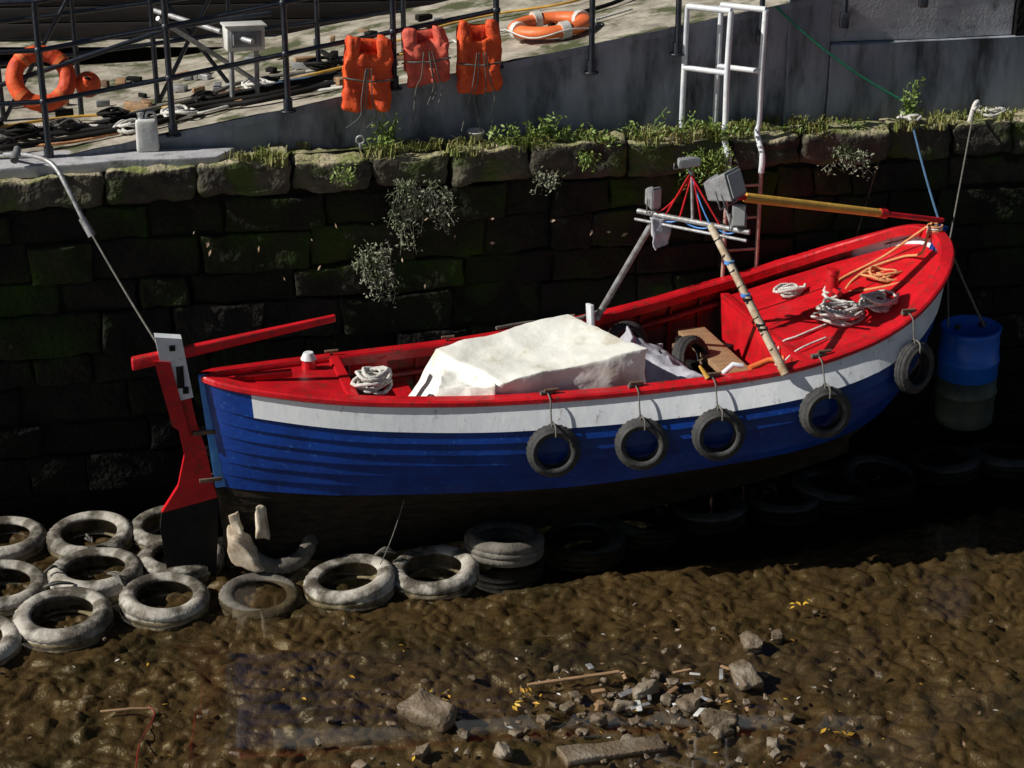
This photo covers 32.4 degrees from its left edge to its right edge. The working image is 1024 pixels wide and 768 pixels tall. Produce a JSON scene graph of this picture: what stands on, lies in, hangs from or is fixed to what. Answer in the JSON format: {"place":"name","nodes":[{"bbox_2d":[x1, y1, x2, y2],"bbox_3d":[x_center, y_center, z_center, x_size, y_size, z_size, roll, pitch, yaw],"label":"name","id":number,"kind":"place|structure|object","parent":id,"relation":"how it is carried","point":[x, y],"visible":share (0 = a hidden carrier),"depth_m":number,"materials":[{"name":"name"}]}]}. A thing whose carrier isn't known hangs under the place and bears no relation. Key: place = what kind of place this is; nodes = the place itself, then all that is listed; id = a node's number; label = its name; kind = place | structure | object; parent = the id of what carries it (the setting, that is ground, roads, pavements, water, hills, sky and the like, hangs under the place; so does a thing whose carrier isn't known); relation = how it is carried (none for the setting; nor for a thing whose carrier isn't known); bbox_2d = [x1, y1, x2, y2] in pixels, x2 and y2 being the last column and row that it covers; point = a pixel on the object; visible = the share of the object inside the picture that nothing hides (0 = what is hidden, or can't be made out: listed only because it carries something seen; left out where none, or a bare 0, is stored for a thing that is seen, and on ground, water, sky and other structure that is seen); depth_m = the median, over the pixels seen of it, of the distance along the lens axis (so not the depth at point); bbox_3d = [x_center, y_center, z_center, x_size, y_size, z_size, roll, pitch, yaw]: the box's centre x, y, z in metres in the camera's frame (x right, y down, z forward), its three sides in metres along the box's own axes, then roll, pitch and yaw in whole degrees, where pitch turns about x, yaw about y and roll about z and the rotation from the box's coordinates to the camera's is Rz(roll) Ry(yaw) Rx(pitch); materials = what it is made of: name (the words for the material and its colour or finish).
{"place":"outdoors","nodes":[
{"label":"outdoors","id":0,"kind":"place"},
{"bbox_2d":[0,47,534,176],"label":"quay pavement","id":1,"kind":"structure","parent":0,"point":[134,55],"depth_m":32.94,"materials":[{"name":"grey concrete"}]},
{"bbox_2d":[0,12,742,46],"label":"quay ground","id":2,"kind":"structure","parent":0,"point":[213,42],"depth_m":17.43,"materials":[{"name":"grey concrete"}]},
{"bbox_2d":[0,0,447,38],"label":"timber shed wall","id":3,"kind":"structure","parent":2,"relation":"on","point":[97,24],"depth_m":17.51,"materials":[{"name":"black paint"}]},
{"bbox_2d":[0,0,832,154],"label":"concrete ramp","id":4,"kind":"structure","parent":2,"relation":"on","point":[637,78],"depth_m":13.95,"materials":[{"name":"grey concrete"}]},
{"bbox_2d":[76,71,100,97],"bbox_3d":[-3.304,-2.328,13.716,0.207,0.208,0.237,8,24,20],"label":"mooring buoy","id":5,"kind":"object","parent":4,"relation":"on","point":[87,81],"visible":0.85,"depth_m":13.64,"materials":[{"name":"orange plastic"}]},
{"bbox_2d":[135,111,159,151],"bbox_3d":[-2.740,-1.899,13.232,0.169,0.307,0.119,-4,22,-11],"label":"jerry can","id":6,"kind":"object","parent":4,"relation":"on","point":[147,136],"visible":1,"depth_m":13.19,"materials":[{"name":"white plastic"}]},
{"bbox_2d":[0,0,405,120],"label":"gangway railing","id":7,"kind":"object","parent":4,"relation":"on","point":[153,43],"visible":0.69,"depth_m":14.13,"materials":[{"name":"metal"}]},
{"bbox_2d":[5,45,76,111],"bbox_3d":[-3.620,-2.350,13.557,0.530,0.530,0.138,0,-9,-15],"label":"life ring","id":8,"kind":"object","parent":7,"relation":"attached to","point":[17,66],"visible":0.81,"depth_m":13.51,"materials":[{"name":"orange plastic"}]},
{"bbox_2d":[0,13,446,143],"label":"quayside debris","id":9,"kind":"object","parent":4,"relation":"on","point":[297,63],"visible":0.52,"depth_m":14.75,"materials":[{"name":"black paint"}]},
{"bbox_2d":[220,20,266,96],"bbox_3d":[-2.106,-2.483,13.874,0.330,0.710,0.238,-6,23,-19],"label":"junction box","id":10,"kind":"object","parent":4,"relation":"attached to","point":[233,32],"visible":0.98,"depth_m":13.72,"materials":[{"name":"white plastic"}]},
{"bbox_2d":[0,0,632,150],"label":"hoses and ropes","id":11,"kind":"object","parent":4,"relation":"on","point":[115,120],"visible":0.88,"depth_m":13.82,"materials":[{"name":"black paint"}]},
{"bbox_2d":[0,0,927,157],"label":"iron railing","id":12,"kind":"object","parent":4,"relation":"on","point":[169,78],"visible":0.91,"depth_m":13.14,"materials":[{"name":"metal"}]},
{"bbox_2d":[341,34,392,158],"bbox_3d":[-1.108,-2.189,13.423,0.385,0.937,0.215,0,22,-11],"label":"life jacket","id":13,"kind":"object","parent":12,"relation":"hanging from","point":[366,79],"visible":1,"depth_m":13.32,"materials":[{"name":"fabric"}]},
{"bbox_2d":[403,23,450,131],"bbox_3d":[-0.641,-2.348,13.462,0.362,0.791,0.210,-7,23,-8],"label":"life jacket","id":14,"kind":"object","parent":12,"relation":"hanging from","point":[426,59],"visible":1,"depth_m":13.37,"materials":[{"name":"fabric"}]},
{"bbox_2d":[455,19,502,139],"bbox_3d":[-0.250,-2.318,13.569,0.360,0.967,0.216,-5,22,-11],"label":"life jacket","id":15,"kind":"object","parent":12,"relation":"hanging from","point":[478,65],"visible":1,"depth_m":13.46,"materials":[{"name":"fabric"}]},
{"bbox_2d":[504,10,596,40],"bbox_3d":[0.310,-2.913,14.311,0.753,0.149,0.754,-5,23,2],"label":"life ring","id":16,"kind":"object","parent":4,"relation":"on","point":[567,26],"visible":0.94,"depth_m":14.15,"materials":[{"name":"orange plastic"}]},
{"bbox_2d":[0,476,1023,767],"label":"mud","id":17,"kind":"structure","parent":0,"point":[942,568],"depth_m":11.82,"materials":[{"name":"brown soil"}]},
{"bbox_2d":[0,616,22,665],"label":"old tyre","id":18,"kind":"object","parent":17,"relation":"on","point":[11,643],"visible":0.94,"depth_m":11.89,"materials":[{"name":"rubber"}]},
{"bbox_2d":[0,516,46,561],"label":"old tyre","id":19,"kind":"object","parent":17,"relation":"on","point":[33,544],"visible":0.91,"depth_m":13.28,"materials":[{"name":"rubber"}]},
{"bbox_2d":[0,559,48,618],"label":"old tyre","id":20,"kind":"object","parent":17,"relation":"on","point":[11,604],"visible":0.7,"depth_m":12.65,"materials":[{"name":"rubber"}]},
{"bbox_2d":[12,586,113,654],"bbox_3d":[-3.110,1.639,12.224,0.676,0.194,0.676,-5,26,-9],"label":"old tyre","id":21,"kind":"object","parent":17,"relation":"on","point":[94,627],"visible":0.97,"depth_m":12.11,"materials":[{"name":"rubber"}]},
{"bbox_2d":[46,511,132,559],"bbox_3d":[-3.200,1.185,13.400,0.654,0.194,0.654,-23,34,-39],"label":"old tyre","id":22,"kind":"object","parent":17,"relation":"on","point":[118,528],"visible":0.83,"depth_m":13.44,"materials":[{"name":"rubber"}]},
{"bbox_2d":[47,547,143,604],"bbox_3d":[-3.020,1.397,12.806,0.682,0.194,0.682,18,27,39],"label":"old tyre","id":23,"kind":"object","parent":17,"relation":"on","point":[110,588],"visible":0.77,"depth_m":12.81,"materials":[{"name":"rubber"}]},
{"bbox_2d":[131,505,163,551],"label":"old tyre","id":24,"kind":"object","parent":17,"relation":"on","point":[146,525],"visible":0.41,"depth_m":13.54,"materials":[{"name":"rubber"}]},
{"bbox_2d":[119,572,209,632],"bbox_3d":[-2.460,1.548,12.489,0.635,0.194,0.635,12,24,17],"label":"old tyre","id":25,"kind":"object","parent":17,"relation":"on","point":[134,612],"visible":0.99,"depth_m":12.34,"materials":[{"name":"rubber"}]},
{"bbox_2d":[43,500,403,587],"bbox_3d":[-2.051,1.063,12.671,2.608,0.568,0.754,0,22,0],"label":"tyre lashing","id":26,"kind":"object","parent":25,"relation":"on","point":[118,576],"visible":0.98,"depth_m":12.62,"materials":[{"name":"fabric"}]},
{"bbox_2d":[137,539,225,583],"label":"old tyre","id":27,"kind":"object","parent":17,"relation":"on","point":[148,553],"visible":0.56,"depth_m":12.84,"materials":[{"name":"rubber"}]},
{"bbox_2d":[218,573,302,620],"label":"old tyre","id":28,"kind":"object","parent":17,"relation":"on","point":[229,603],"visible":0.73,"depth_m":12.52,"materials":[{"name":"rubber"}]},
{"bbox_2d":[224,505,271,575],"bbox_3d":[-1.904,1.108,12.749,0.333,0.532,0.185,4,22,10],"label":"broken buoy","id":29,"kind":"object","parent":28,"relation":"on","point":[242,547],"visible":1,"depth_m":12.71,"materials":[{"name":"white plastic"}]},
{"bbox_2d":[247,534,317,576],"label":"old tyre","id":30,"kind":"object","parent":17,"relation":"on","point":[299,559],"visible":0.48,"depth_m":12.86,"materials":[{"name":"rubber"}]},
{"bbox_2d":[303,554,395,612],"bbox_3d":[-1.170,1.451,12.752,0.675,0.194,0.675,-25,28,-36],"label":"old tyre","id":31,"kind":"object","parent":17,"relation":"on","point":[380,588],"visible":0.97,"depth_m":12.63,"materials":[{"name":"rubber"}]},
{"bbox_2d":[100,663,748,767],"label":"mud debris","id":32,"kind":"object","parent":17,"relation":"on","point":[638,706],"visible":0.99,"depth_m":11.35,"materials":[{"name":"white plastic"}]},
{"bbox_2d":[392,545,479,603],"bbox_3d":[-0.570,1.398,12.882,0.664,0.194,0.664,1,24,9],"label":"old tyre","id":33,"kind":"object","parent":17,"relation":"on","point":[464,581],"visible":0.91,"depth_m":12.79,"materials":[{"name":"rubber"}]},
{"bbox_2d":[27,603,993,767],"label":"rocks","id":34,"kind":"object","parent":17,"relation":"on","point":[424,709],"visible":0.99,"depth_m":11.04,"materials":[{"name":"grey stone"}]},
{"bbox_2d":[0,147,1023,537],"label":"stone quay wall","id":35,"kind":"structure","parent":17,"relation":"on","point":[84,421],"depth_m":13.78,"materials":[{"name":"black stone"}]},
{"bbox_2d":[351,239,395,286],"bbox_3d":[-1.062,-0.917,13.554,0.351,0.397,0.135,0,22,0],"label":"hanging weed","id":36,"kind":"object","parent":35,"relation":"hanging from","point":[377,259],"visible":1,"depth_m":13.55,"materials":[{"name":"green plant"}]},
{"bbox_2d":[362,270,403,307],"bbox_3d":[-0.990,-0.745,13.627,0.326,0.304,0.134,0,22,0],"label":"hanging weed","id":37,"kind":"object","parent":35,"relation":"attached to","point":[380,288],"visible":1,"depth_m":13.62,"materials":[{"name":"green plant"}]},
{"bbox_2d":[387,193,422,254],"bbox_3d":[-0.817,-1.218,13.467,0.270,0.516,0.126,0,22,0],"label":"hanging weed","id":38,"kind":"object","parent":35,"relation":"attached to","point":[403,225],"visible":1,"depth_m":13.47,"materials":[{"name":"green plant"}]},
{"bbox_2d":[0,108,1023,211],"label":"coping stones","id":39,"kind":"object","parent":35,"relation":"on","point":[213,180],"visible":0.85,"depth_m":13.54,"materials":[{"name":"grey stone"}]},
{"bbox_2d":[0,147,234,175],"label":"concrete slab","id":40,"kind":"structure","parent":39,"relation":"on","point":[97,163],"depth_m":13.08,"materials":[{"name":"grey concrete"}]},
{"bbox_2d":[3,146,94,237],"bbox_3d":[-3.392,-1.401,12.770,1.012,0.542,0.133,18,28,37],"label":"mooring arm","id":41,"kind":"object","parent":40,"relation":"attached to","point":[15,154],"visible":1,"depth_m":12.61},
{"bbox_2d":[329,163,358,187],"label":"hanging weed","id":42,"kind":"object","parent":39,"relation":"hanging from","point":[348,178],"visible":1,"depth_m":13.23,"materials":[{"name":"green plant"}]},
{"bbox_2d":[355,135,364,149],"bbox_3d":[-1.150,-1.835,13.387,0.076,0.113,0.030,0,22,0],"label":"ring bolt","id":43,"kind":"object","parent":39,"relation":"on","point":[360,144],"visible":1,"depth_m":13.38,"materials":[{"name":"grey metal"}]},
{"bbox_2d":[362,132,395,155],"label":"weed plant","id":44,"kind":"object","parent":39,"relation":"on","point":[383,143],"visible":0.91,"depth_m":13.43,"materials":[{"name":"green plant"}]},
{"bbox_2d":[369,101,402,149],"bbox_3d":[-0.960,-1.964,13.487,0.268,0.418,0.141,3,22,6],"label":"weed plant","id":45,"kind":"object","parent":39,"relation":"on","point":[392,134],"visible":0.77,"depth_m":13.48,"materials":[{"name":"green plant"}]},
{"bbox_2d":[382,174,458,235],"bbox_3d":[-0.702,-1.367,13.443,0.600,0.481,0.141,0,22,0],"label":"hanging weed","id":46,"kind":"object","parent":39,"relation":"hanging from","point":[401,187],"visible":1,"depth_m":13.43,"materials":[{"name":"green plant"}]},
{"bbox_2d":[467,128,484,140],"bbox_3d":[-0.280,-1.934,13.689,0.140,0.070,0.140,0,28,0],"label":"bollard","id":47,"kind":"object","parent":39,"relation":"on","point":[475,133],"visible":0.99,"depth_m":13.66,"materials":[{"name":"grey metal"}]},
{"bbox_2d":[486,123,518,145],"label":"weed plant","id":48,"kind":"object","parent":39,"relation":"on","point":[491,133],"visible":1,"depth_m":13.57,"materials":[{"name":"green plant"}]},
{"bbox_2d":[507,120,553,146],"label":"weed plant","id":49,"kind":"object","parent":39,"relation":"on","point":[534,134],"visible":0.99,"depth_m":13.59,"materials":[{"name":"green plant"}]},
{"bbox_2d":[529,166,564,195],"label":"hanging weed","id":50,"kind":"object","parent":39,"relation":"hanging from","point":[540,182],"visible":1,"depth_m":13.59,"materials":[{"name":"green plant"}]},
{"bbox_2d":[532,112,571,143],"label":"weed plant","id":51,"kind":"object","parent":39,"relation":"on","point":[550,131],"visible":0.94,"depth_m":13.63,"materials":[{"name":"green plant"}]},
{"bbox_2d":[554,122,596,144],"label":"weed plant","id":52,"kind":"object","parent":39,"relation":"on","point":[578,138],"visible":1,"depth_m":13.67,"materials":[{"name":"green plant"}]},
{"bbox_2d":[576,149,604,171],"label":"hanging weed","id":53,"kind":"object","parent":39,"relation":"hanging from","point":[587,158],"visible":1,"depth_m":13.60,"materials":[{"name":"green plant"}]},
{"bbox_2d":[589,129,621,146],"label":"weed plant","id":54,"kind":"object","parent":39,"relation":"on","point":[612,140],"visible":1,"depth_m":13.65,"materials":[{"name":"green plant"}]},
{"bbox_2d":[223,104,1023,167],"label":"ledge grass","id":55,"kind":"structure","parent":39,"relation":"on","point":[826,122],"depth_m":13.77,"materials":[{"name":"green plant"}]},
{"bbox_2d":[618,107,668,139],"bbox_3d":[1.033,-2.023,13.807,0.397,0.265,0.209,4,22,11],"label":"weed plant","id":56,"kind":"object","parent":39,"relation":"on","point":[656,127],"visible":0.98,"depth_m":13.81,"materials":[{"name":"green plant"}]},
{"bbox_2d":[659,108,702,138],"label":"weed plant","id":57,"kind":"object","parent":39,"relation":"on","point":[682,129],"visible":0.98,"depth_m":13.80,"materials":[{"name":"green plant"}]},
{"bbox_2d":[677,143,734,189],"bbox_3d":[1.552,-1.659,13.849,0.506,0.470,0.139,0,22,0],"label":"hanging weed","id":58,"kind":"object","parent":39,"relation":"hanging from","point":[697,170],"visible":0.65,"depth_m":13.83,"materials":[{"name":"green plant"}]},
{"bbox_2d":[698,115,750,142],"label":"weed plant","id":59,"kind":"object","parent":39,"relation":"on","point":[727,135],"visible":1,"depth_m":13.85,"materials":[{"name":"green plant"}]},
{"bbox_2d":[780,113,817,135],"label":"weed plant","id":60,"kind":"object","parent":39,"relation":"on","point":[798,128],"visible":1,"depth_m":14.03,"materials":[{"name":"green plant"}]},
{"bbox_2d":[818,146,877,180],"bbox_3d":[2.687,-1.762,14.096,0.501,0.303,0.123,0,22,0],"label":"hanging weed","id":61,"kind":"object","parent":39,"relation":"hanging from","point":[861,158],"visible":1,"depth_m":14.09,"materials":[{"name":"green plant"}]},
{"bbox_2d":[837,117,869,129],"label":"weed plant","id":62,"kind":"object","parent":39,"relation":"on","point":[858,124],"visible":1,"depth_m":14.10,"materials":[{"name":"green plant"}]},
{"bbox_2d":[897,77,925,123],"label":"weed plant","id":63,"kind":"object","parent":39,"relation":"on","point":[909,107],"visible":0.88,"depth_m":14.26,"materials":[{"name":"green plant"}]},
{"bbox_2d":[896,100,1006,122],"bbox_3d":[3.629,-2.240,14.383,1.022,0.186,0.299,-9,24,-21],"label":"rope knot","id":64,"kind":"object","parent":39,"relation":"on","point":[976,105],"visible":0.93,"depth_m":14.32,"materials":[{"name":"white fabric"}]},
{"bbox_2d":[949,110,974,238],"bbox_3d":[3.565,-1.664,13.969,0.013,0.831,1.121,8,23,18],"label":"mooring line","id":65,"kind":"object","parent":64,"relation":"attached to","point":[961,174],"visible":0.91,"depth_m":13.96,"materials":[{"name":"fabric"}]},
{"bbox_2d":[679,2,768,324],"bbox_3d":[1.668,-1.245,14.289,0.716,3.603,0.342,14,26,30],"label":"quay ladder","id":66,"kind":"object","parent":35,"relation":"attached to","point":[721,9],"visible":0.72,"depth_m":13.85,"materials":[{"name":"white metal"}]},
{"bbox_2d":[856,162,878,236],"bbox_3d":[2.810,-1.173,14.448,0.461,1.752,0.008,-9,24,-20],"label":"mooring line","id":67,"kind":"object","parent":35,"relation":"attached to","point":[867,200],"visible":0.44,"depth_m":14.35,"materials":[{"name":"fabric"}]},
{"bbox_2d":[543,518,625,574],"bbox_3d":[0.550,1.230,13.439,0.640,0.194,0.640,-4,25,-1],"label":"old tyre","id":68,"kind":"object","parent":17,"relation":"on","point":[608,555],"visible":0.97,"depth_m":13.28,"materials":[{"name":"rubber"}]},
{"bbox_2d":[556,735,666,767],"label":"stone slab","id":69,"kind":"object","parent":17,"relation":"on","point":[590,754],"depth_m":10.71,"materials":[{"name":"grey stone"}]},
{"bbox_2d":[92,114,1002,153],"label":"quay pavement","id":70,"kind":"structure","parent":0,"point":[307,150],"depth_m":13.58,"materials":[{"name":"grey concrete"}]},
{"bbox_2d":[783,0,1023,124],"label":"concrete wall","id":71,"kind":"structure","parent":0,"point":[960,55],"depth_m":14.35,"materials":[{"name":"grey concrete"}]},
{"bbox_2d":[775,5,907,101],"bbox_3d":[2.679,-2.619,14.132,1.218,0.846,0.019,-2,22,-6],"label":"green line","id":72,"kind":"object","parent":71,"relation":"attached to","point":[828,52],"visible":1,"depth_m":14.11,"materials":[{"name":"fabric"}]},
{"label":"water","id":73,"kind":"structure","parent":0,"visible":0},
{"bbox_2d":[463,521,544,567],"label":"old tyre","id":74,"kind":"object","parent":73,"relation":"in","point":[503,544],"visible":1,"depth_m":12.95,"materials":[{"name":"rubber"}]},
{"bbox_2d":[73,218,998,767],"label":"fallen leaves","id":75,"kind":"object","parent":73,"relation":"on","point":[603,634],"visible":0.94,"depth_m":11.34,"materials":[{"name":"yellow plant"}]},
{"bbox_2d":[131,156,954,576],"bbox_3d":[0.375,-0.144,12.982,6.188,3.041,2.188,-6,23,-14],"label":"fishing boat","id":76,"kind":"object","parent":73,"relation":"on","point":[769,370],"visible":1,"depth_m":12.63,"materials":[{"name":"blue paint"}]},
{"bbox_2d":[91,232,155,342],"bbox_3d":[-2.725,-0.669,12.413,0.015,0.712,0.923,-19,28,-38],"label":"mooring line","id":77,"kind":"object","parent":76,"relation":"on","point":[124,290],"visible":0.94,"depth_m":12.43,"materials":[{"name":"grey fabric"}]},
{"bbox_2d":[884,226,937,244],"bbox_3d":[2.941,-1.161,13.993,0.013,0.482,1.117,-16,27,-35],"label":"mooring line","id":78,"kind":"object","parent":76,"relation":"attached to","point":[898,240],"visible":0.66,"depth_m":13.87,"materials":[{"name":"fabric"}]},
{"bbox_2d":[912,127,940,223],"bbox_3d":[3.249,-1.673,13.858,0.019,0.597,1.021,-1,22,-3],"label":"mooring line","id":79,"kind":"object","parent":76,"relation":"attached to","point":[925,175],"visible":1,"depth_m":13.86,"materials":[{"name":"blue fabric"}]},
{"bbox_2d":[947,279,948,326],"bbox_3d":[3.400,-0.786,13.757,0.016,0.753,0.157,21,30,41],"label":"mooring line","id":80,"kind":"object","parent":76,"relation":"attached to","point":[948,302],"visible":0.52,"depth_m":13.84,"materials":[{"name":"fabric"}]},
{"bbox_2d":[954,258,984,326],"bbox_3d":[3.515,-0.836,13.748,0.520,0.900,0.019,-8,23,-19],"label":"mooring line","id":81,"kind":"object","parent":76,"relation":"attached to","point":[968,292],"visible":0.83,"depth_m":13.81,"materials":[{"name":"fabric"}]},
{"bbox_2d":[935,315,1001,430],"bbox_3d":[3.665,-0.089,14.198,0.490,0.850,0.490,-9,26,-15],"label":"plastic drum","id":82,"kind":"object","parent":81,"relation":"hanging from","point":[968,356],"visible":1,"depth_m":14.03,"materials":[{"name":"blue plastic"}]},
{"bbox_2d":[600,505,681,552],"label":"old tyre","id":83,"kind":"object","parent":73,"relation":"in","point":[665,521],"visible":0.74,"depth_m":13.57,"materials":[{"name":"rubber"}]},
{"bbox_2d":[668,492,748,536],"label":"old tyre","id":84,"kind":"object","parent":73,"relation":"in","point":[717,514],"visible":0.88,"depth_m":13.74,"materials":[{"name":"rubber"}]},
{"bbox_2d":[741,481,820,527],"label":"old tyre","id":85,"kind":"object","parent":73,"relation":"in","point":[759,498],"visible":0.91,"depth_m":13.90,"materials":[{"name":"rubber"}]},
{"bbox_2d":[788,469,868,517],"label":"old tyre","id":86,"kind":"object","parent":73,"relation":"in","point":[821,485],"visible":0.9,"depth_m":14.12,"materials":[{"name":"rubber"}]},
{"bbox_2d":[837,454,916,508],"bbox_3d":[3.000,0.799,14.506,0.640,0.194,0.640,16,31,23],"label":"old tyre","id":87,"kind":"object","parent":73,"relation":"in","point":[899,474],"visible":0.95,"depth_m":14.42,"materials":[{"name":"rubber"}]},
{"bbox_2d":[902,445,980,487],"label":"old tyre","id":88,"kind":"object","parent":73,"relation":"in","point":[940,466],"visible":0.85,"depth_m":14.60,"materials":[{"name":"rubber"}]},
{"bbox_2d":[965,441,1023,480],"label":"old tyre","id":89,"kind":"object","parent":73,"relation":"in","point":[1003,461],"visible":0.79,"depth_m":14.66,"materials":[{"name":"rubber"}]}
]}

